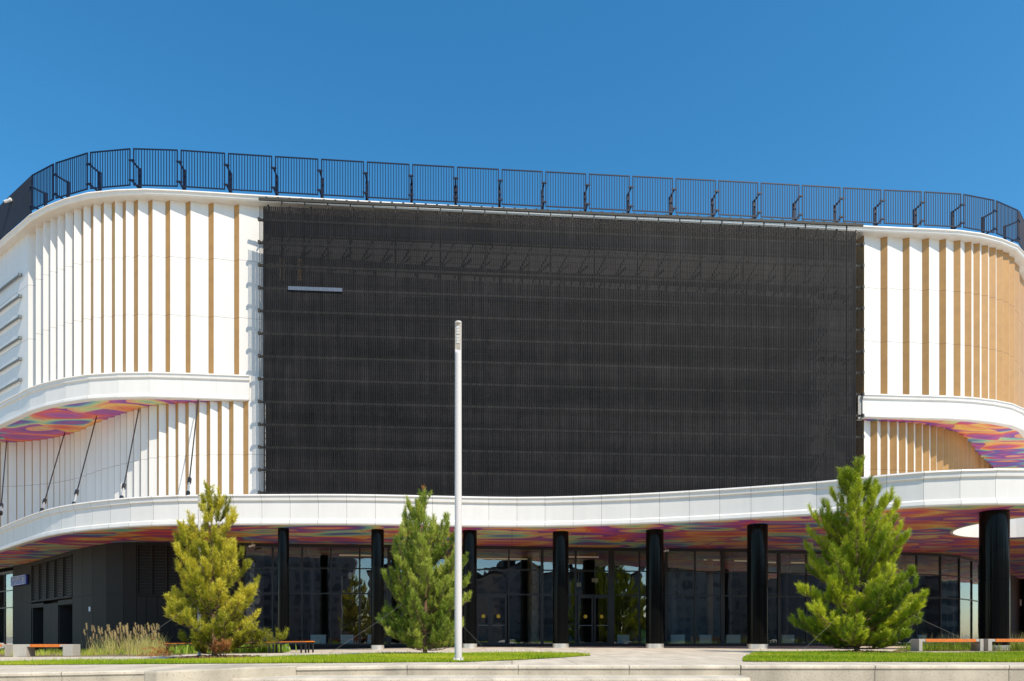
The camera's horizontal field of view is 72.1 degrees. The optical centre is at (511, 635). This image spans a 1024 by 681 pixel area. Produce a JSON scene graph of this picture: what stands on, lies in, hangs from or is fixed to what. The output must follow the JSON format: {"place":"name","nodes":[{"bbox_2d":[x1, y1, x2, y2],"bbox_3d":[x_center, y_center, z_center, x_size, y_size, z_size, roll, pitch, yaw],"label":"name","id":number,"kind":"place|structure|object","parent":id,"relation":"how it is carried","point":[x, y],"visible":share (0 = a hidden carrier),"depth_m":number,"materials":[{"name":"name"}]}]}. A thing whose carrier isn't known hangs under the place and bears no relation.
{"place":"outdoors","nodes":[
{"label":"outdoors","id":0,"kind":"place"},
{"bbox_2d":[0,648,589,664],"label":"lawn","id":1,"kind":"structure","parent":0,"point":[394,656],"depth_m":16.10,"materials":[{"name":"green plant"}]},
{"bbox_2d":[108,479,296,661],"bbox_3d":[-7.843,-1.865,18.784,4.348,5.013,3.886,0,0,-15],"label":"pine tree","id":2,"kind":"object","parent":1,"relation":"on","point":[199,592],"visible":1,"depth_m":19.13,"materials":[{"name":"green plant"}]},
{"bbox_2d":[167,654,259,658],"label":"bark mulch","id":3,"kind":"object","parent":1,"relation":"on","point":[213,656],"visible":0.8,"depth_m":19.13,"materials":[{"name":"brown wood"}]},
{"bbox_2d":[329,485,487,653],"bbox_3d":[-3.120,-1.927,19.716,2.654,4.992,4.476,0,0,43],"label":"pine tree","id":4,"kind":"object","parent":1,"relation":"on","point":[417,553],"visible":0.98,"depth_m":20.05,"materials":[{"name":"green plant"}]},
{"bbox_2d":[453,320,462,660],"bbox_3d":[-1.106,-2.969,14.481,0.249,6.977,0.249,0,0,0],"label":"lamp post","id":5,"kind":"object","parent":1,"relation":"on","point":[458,508],"visible":0.94,"depth_m":14.42,"materials":[{"name":"white metal"}]},
{"bbox_2d":[310,635,326,643],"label":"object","id":6,"kind":"object","parent":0,"point":[319,639],"visible":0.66,"depth_m":34.56,"materials":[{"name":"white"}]},
{"bbox_2d":[341,635,353,643],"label":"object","id":7,"kind":"object","parent":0,"point":[345,638],"visible":0.72,"depth_m":34.68,"materials":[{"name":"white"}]},
{"bbox_2d":[0,641,1023,671],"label":"plaza","id":8,"kind":"structure","parent":0,"point":[626,655],"depth_m":18.64,"materials":[{"name":"beige concrete"}]},
{"bbox_2d":[0,644,12,655],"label":"concrete bench","id":9,"kind":"object","parent":8,"relation":"on","point":[8,649],"visible":0.86,"depth_m":28.44,"materials":[{"name":"grey concrete"}]},
{"bbox_2d":[0,651,283,656],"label":"planting bed","id":10,"kind":"object","parent":8,"relation":"on","point":[45,655],"visible":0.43,"depth_m":26.06,"materials":[{"name":"soil"}]},
{"bbox_2d":[13,644,79,656],"bbox_3d":[-17.444,0.555,26.410,2.212,0.480,0.500,0,0,0],"label":"concrete bench","id":11,"kind":"object","parent":10,"relation":"on","point":[22,650],"visible":0.92,"depth_m":26.17,"materials":[{"name":"grey concrete"}]},
{"bbox_2d":[0,647,170,655],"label":"ground cover","id":12,"kind":"object","parent":10,"relation":"on","point":[42,652],"visible":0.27,"depth_m":28.39,"materials":[{"name":"green plant"}]},
{"bbox_2d":[82,626,173,655],"bbox_3d":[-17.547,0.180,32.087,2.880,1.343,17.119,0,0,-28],"label":"seed stalks","id":13,"kind":"object","parent":10,"relation":"on","point":[125,642],"visible":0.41,"depth_m":27.82,"materials":[{"name":"plant"}]},
{"bbox_2d":[83,623,159,643],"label":"seed heads","id":14,"kind":"object","parent":13,"relation":"attached to","point":[134,631],"visible":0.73,"depth_m":28.50,"materials":[{"name":"beige plant"}]},
{"bbox_2d":[167,644,296,653],"bbox_3d":[-13.174,0.495,31.961,4.597,0.565,15.529,0,0,-27],"label":"leafy planting","id":15,"kind":"object","parent":10,"relation":"on","point":[188,650],"visible":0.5,"depth_m":26.81,"materials":[{"name":"plant"}]},
{"bbox_2d":[164,641,314,652],"bbox_3d":[-10.410,0.450,26.539,7.152,0.533,0.500,0,0,25],"label":"slatted bench","id":16,"kind":"object","parent":10,"relation":"on","point":[283,642],"visible":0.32,"depth_m":25.29,"materials":[{"name":"orange wood"}]},
{"bbox_2d":[137,638,183,656],"bbox_3d":[-9.586,0.318,19.281,1.146,0.605,0.896,0,0,14],"label":"dry brush","id":17,"kind":"object","parent":8,"relation":"on","point":[158,652],"visible":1,"depth_m":19.22,"materials":[{"name":"beige plant"}]},
{"bbox_2d":[196,494,200,655],"bbox_3d":[-9.104,-1.743,20.501,0.156,4.753,0.156,0,0,0],"label":"lamp post","id":18,"kind":"object","parent":8,"relation":"on","point":[199,523],"visible":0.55,"depth_m":20.46,"materials":[{"name":"white metal"}]},
{"bbox_2d":[0,188,1023,651],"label":"building","id":19,"kind":"structure","parent":8,"relation":"on","point":[130,370],"depth_m":34.99,"materials":[{"name":"grey"}]},
{"bbox_2d":[4,570,12,648],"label":"window","id":20,"kind":"structure","parent":19,"relation":"in","point":[7,572],"depth_m":46.11,"materials":[{"name":"black"}]},
{"bbox_2d":[0,176,31,239],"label":"railing","id":21,"kind":"object","parent":19,"relation":"on","point":[16,211],"visible":1,"depth_m":36.06,"materials":[{"name":"black metal"}]},
{"bbox_2d":[3,198,11,202],"bbox_3d":[-26.070,-22.581,36.463,0.468,0.379,0.267,0,0,7],"label":"security camera","id":22,"kind":"object","parent":21,"relation":"attached to","point":[7,200],"visible":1,"depth_m":36.36,"materials":[{"name":"white plastic"}]},
{"bbox_2d":[11,574,28,585],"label":"street sign","id":23,"kind":"object","parent":19,"relation":"attached to","point":[18,580],"visible":1,"depth_m":43.54,"materials":[{"name":"blue"}]},
{"bbox_2d":[32,608,42,650],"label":"door","id":24,"kind":"structure","parent":19,"relation":"in","point":[37,613],"depth_m":42.84,"materials":[{"name":"black metal"}]},
{"bbox_2d":[59,605,71,649],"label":"door","id":25,"kind":"structure","parent":19,"relation":"in","point":[65,611],"depth_m":38.88,"materials":[{"name":"black metal"}]},
{"bbox_2d":[245,543,271,644],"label":"window","id":26,"kind":"structure","parent":19,"relation":"in","point":[246,544],"depth_m":34.03,"materials":[{"name":"black metal"}]},
{"bbox_2d":[272,543,301,645],"bbox_3d":[-10.918,-2.000,34.243,1.389,4.960,0.165,0,0,-7],"label":"window","id":27,"kind":"structure","parent":19,"relation":"in","point":[273,544],"depth_m":34.16,"materials":[{"name":"black metal"}]},
{"bbox_2d":[302,544,330,645],"bbox_3d":[-9.543,-2.000,34.388,1.376,4.960,0.165,0,0,-5],"label":"window","id":28,"kind":"structure","parent":19,"relation":"in","point":[303,545],"depth_m":34.32,"materials":[{"name":"black"}]},
{"bbox_2d":[331,544,359,645],"bbox_3d":[-8.167,-2.000,34.511,1.388,4.960,0.165,0,0,-5],"label":"window","id":29,"kind":"structure","parent":19,"relation":"in","point":[332,545],"depth_m":34.43,"materials":[{"name":"black"}]},
{"bbox_2d":[360,544,388,645],"bbox_3d":[-6.764,-2.000,34.631,1.428,4.960,0.165,0,0,-5],"label":"window","id":30,"kind":"structure","parent":19,"relation":"in","point":[361,545],"depth_m":34.58,"materials":[{"name":"black metal"}]},
{"bbox_2d":[389,545,407,645],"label":"window","id":31,"kind":"structure","parent":19,"relation":"in","point":[390,593],"depth_m":34.62,"materials":[{"name":"black metal"}]},
{"bbox_2d":[477,595,489,643],"bbox_3d":[-1.424,-0.780,35.041,0.641,2.500,0.135,0,0,-5],"label":"door","id":32,"kind":"structure","parent":19,"relation":"in","point":[483,616],"depth_m":35.03,"materials":[{"name":"black"}]},
{"bbox_2d":[477,546,508,644],"bbox_3d":[-1.006,-2.000,35.134,1.695,4.960,0.165,0,0,-6],"label":"window","id":33,"kind":"structure","parent":19,"relation":"in","point":[478,547],"depth_m":35.10,"materials":[{"name":"black"}]},
{"bbox_2d":[490,595,506,642],"bbox_3d":[-0.676,-0.780,35.114,0.832,2.500,0.135,0,0,-6],"label":"door","id":34,"kind":"structure","parent":19,"relation":"in","point":[498,616],"depth_m":35.10,"materials":[{"name":"black"}]},
{"bbox_2d":[509,546,541,644],"bbox_3d":[0.672,-2.000,35.323,1.686,4.960,0.165,0,0,-7],"label":"window","id":35,"kind":"structure","parent":19,"relation":"in","point":[510,547],"depth_m":35.28,"materials":[{"name":"black"}]},
{"bbox_2d":[29,148,1023,250],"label":"roof railing","id":36,"kind":"object","parent":19,"relation":"on","point":[1018,222],"visible":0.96,"depth_m":34.71,"materials":[{"name":"blue glass"}]},
{"bbox_2d":[542,547,575,644],"bbox_3d":[2.366,-2.000,35.562,1.737,4.960,0.165,0,0,-9],"label":"window","id":37,"kind":"structure","parent":19,"relation":"in","point":[543,548],"depth_m":35.38,"materials":[{"name":"black metal"}]},
{"bbox_2d":[258,196,864,496],"bbox_3d":[2.770,-13.303,34.621,29.458,14.505,1.455,0,0,-4],"label":"led screen","id":38,"kind":"object","parent":19,"relation":"attached to","point":[303,268],"visible":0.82,"depth_m":33.95,"materials":[{"name":"grey"}]},
{"bbox_2d":[577,596,592,642],"bbox_3d":[3.722,-0.780,35.709,0.814,2.500,0.135,0,0,-7],"label":"door","id":39,"kind":"structure","parent":19,"relation":"in","point":[585,616],"depth_m":35.69,"materials":[{"name":"black"}]},
{"bbox_2d":[576,547,610,644],"bbox_3d":[4.138,-2.000,35.801,1.839,4.960,0.165,0,0,-7],"label":"window","id":40,"kind":"structure","parent":19,"relation":"in","point":[577,548],"depth_m":35.78,"materials":[{"name":"black"}]},
{"bbox_2d":[594,596,607,642],"bbox_3d":[4.562,-0.780,35.808,0.780,2.500,0.135,0,0,-6],"label":"door","id":41,"kind":"structure","parent":19,"relation":"in","point":[601,616],"depth_m":35.76,"materials":[{"name":"black"}]},
{"bbox_2d":[611,548,639,644],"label":"window","id":42,"kind":"structure","parent":19,"relation":"in","point":[612,549],"depth_m":35.86,"materials":[{"name":"black"}]},
{"bbox_2d":[640,630,645,642],"bbox_3d":[6.854,0.090,36.623,0.360,0.820,0.155,0,0,0],"label":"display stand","id":43,"kind":"object","parent":19,"relation":"on","point":[642,636],"visible":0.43,"depth_m":36.55,"materials":[{"name":"green"}]},
{"bbox_2d":[640,548,666,644],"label":"window","id":44,"kind":"structure","parent":19,"relation":"in","point":[641,549],"depth_m":36.01,"materials":[{"name":"black metal"}]},
{"bbox_2d":[667,548,694,644],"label":"window","id":45,"kind":"structure","parent":19,"relation":"in","point":[670,549],"depth_m":36.05,"materials":[{"name":"black"}]},
{"bbox_2d":[695,548,722,644],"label":"window","id":46,"kind":"structure","parent":19,"relation":"in","point":[696,549],"depth_m":36.17,"materials":[{"name":"black"}]},
{"bbox_2d":[723,549,746,644],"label":"window","id":47,"kind":"structure","parent":19,"relation":"in","point":[724,550],"depth_m":36.17,"materials":[{"name":"black"}]},
{"bbox_2d":[768,550,778,644],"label":"window","id":48,"kind":"structure","parent":19,"relation":"in","point":[776,552],"depth_m":36.92,"materials":[{"name":"black"}]},
{"bbox_2d":[779,550,806,644],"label":"window","id":49,"kind":"structure","parent":19,"relation":"in","point":[780,551],"depth_m":36.99,"materials":[{"name":"black"}]},
{"bbox_2d":[807,551,833,644],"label":"window","id":50,"kind":"structure","parent":19,"relation":"in","point":[818,552],"depth_m":37.15,"materials":[{"name":"black"}]},
{"bbox_2d":[834,553,862,644],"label":"window","id":51,"kind":"structure","parent":19,"relation":"in","point":[861,590],"depth_m":37.51,"materials":[{"name":"black"}]},
{"bbox_2d":[890,552,916,644],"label":"window","id":52,"kind":"structure","parent":19,"relation":"in","point":[902,553],"depth_m":37.85,"materials":[{"name":"black"}]},
{"bbox_2d":[917,553,940,644],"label":"window","id":53,"kind":"structure","parent":19,"relation":"in","point":[938,555],"depth_m":38.23,"materials":[{"name":"black"}]},
{"bbox_2d":[941,553,959,643],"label":"window","id":54,"kind":"structure","parent":19,"relation":"in","point":[957,557],"depth_m":39.19,"materials":[{"name":"black"}]},
{"bbox_2d":[960,556,972,643],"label":"window","id":55,"kind":"structure","parent":19,"relation":"in","point":[970,560],"depth_m":40.80,"materials":[{"name":"black"}]},
{"bbox_2d":[973,559,978,638],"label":"window","id":56,"kind":"structure","parent":19,"relation":"in","point":[975,563],"depth_m":41.69,"materials":[{"name":"black"}]},
{"bbox_2d":[1019,613,1020,638],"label":"door","id":57,"kind":"structure","parent":19,"relation":"in","point":[1019,613],"depth_m":55.44,"materials":[{"name":"black"}]},
{"bbox_2d":[0,664,1023,680],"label":"plaza edge","id":58,"kind":"object","parent":8,"relation":"on","point":[883,672],"visible":0.92,"depth_m":12.40,"materials":[{"name":"concrete"}]},
{"bbox_2d":[837,660,998,661],"bbox_3d":[11.589,0.508,17.440,13.883,0.001,7.180,0,0,0],"label":"lawn bed","id":59,"kind":"object","parent":8,"relation":"on","point":[898,661],"visible":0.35,"depth_m":13.95,"materials":[{"name":"green plant"}]},
{"bbox_2d":[831,650,914,652],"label":"bark mulch","id":60,"kind":"object","parent":59,"relation":"on","point":[858,651],"visible":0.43,"depth_m":20.55,"materials":[{"name":"brown wood"}]},
{"bbox_2d":[742,648,1023,661],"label":"lawn","id":61,"kind":"structure","parent":59,"relation":"on","point":[852,656],"depth_m":15.39,"materials":[{"name":"green plant"}]},
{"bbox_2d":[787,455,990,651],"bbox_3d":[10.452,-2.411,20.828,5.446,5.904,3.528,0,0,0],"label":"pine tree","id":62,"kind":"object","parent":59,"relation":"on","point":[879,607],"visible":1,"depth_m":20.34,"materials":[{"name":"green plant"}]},
{"bbox_2d":[0,0,1023,247],"label":"sky","id":63,"kind":"structure","parent":0,"point":[912,95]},
{"bbox_2d":[617,635,628,642],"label":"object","id":64,"kind":"object","parent":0,"point":[622,638],"visible":0.72,"depth_m":36.13,"materials":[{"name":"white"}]},
{"bbox_2d":[629,630,637,642],"bbox_3d":[6.303,0.100,36.595,0.390,0.800,0.380,0,0,0],"label":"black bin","id":65,"kind":"object","parent":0,"point":[632,636],"visible":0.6,"depth_m":36.42,"materials":[{"name":"black"}]},
{"bbox_2d":[670,635,684,642],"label":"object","id":66,"kind":"object","parent":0,"point":[677,638],"visible":0.73,"depth_m":36.29,"materials":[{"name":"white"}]},
{"bbox_2d":[699,635,711,642],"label":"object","id":67,"kind":"object","parent":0,"point":[705,638],"visible":0.73,"depth_m":36.37,"materials":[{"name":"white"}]},
{"bbox_2d":[725,635,739,642],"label":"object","id":68,"kind":"object","parent":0,"point":[732,638],"visible":0.75,"depth_m":36.47,"materials":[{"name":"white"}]},
{"bbox_2d":[781,635,793,642],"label":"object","id":69,"kind":"object","parent":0,"point":[787,638],"visible":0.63,"depth_m":37.26,"materials":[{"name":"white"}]},
{"bbox_2d":[918,635,926,642],"bbox_3d":[22.268,0.220,38.297,0.453,0.560,0.231,0,0,0],"label":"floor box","id":70,"kind":"object","parent":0,"point":[921,636],"visible":0.28,"depth_m":38.18,"materials":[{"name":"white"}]},
{"bbox_2d":[894,641,1023,650],"bbox_3d":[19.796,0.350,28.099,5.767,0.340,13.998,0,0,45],"label":"ornamental grass","id":71,"kind":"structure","parent":0,"point":[950,646],"depth_m":24.92,"materials":[{"name":"plant"}]},
{"bbox_2d":[911,639,983,650],"bbox_3d":[14.874,0.317,24.083,2.188,0.426,0.500,0,0,0],"label":"concrete bench","id":72,"kind":"object","parent":71,"relation":"on","point":[916,644],"visible":0.91,"depth_m":23.84,"materials":[{"name":"orange wood"}]},
{"bbox_2d":[984,639,1023,650],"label":"concrete bench","id":73,"kind":"object","parent":71,"relation":"on","point":[987,644],"visible":0.79,"depth_m":23.84,"materials":[{"name":"grey concrete"}]},
{"bbox_2d":[922,631,1023,649],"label":"tall grass","id":74,"kind":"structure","parent":0,"point":[976,638],"depth_m":26.97,"materials":[{"name":"plant"}]},
{"label":"ground","id":75,"kind":"structure","parent":0,"visible":0},
{"bbox_2d":[144,665,300,680],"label":"cheek wall","id":76,"kind":"structure","parent":75,"relation":"on","point":[214,673],"depth_m":11.29,"materials":[{"name":"concrete"}]},
{"bbox_2d":[233,675,749,680],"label":"steps","id":77,"kind":"structure","parent":75,"relation":"on","point":[511,678],"depth_m":11.42,"materials":[{"name":"concrete"}]}
]}

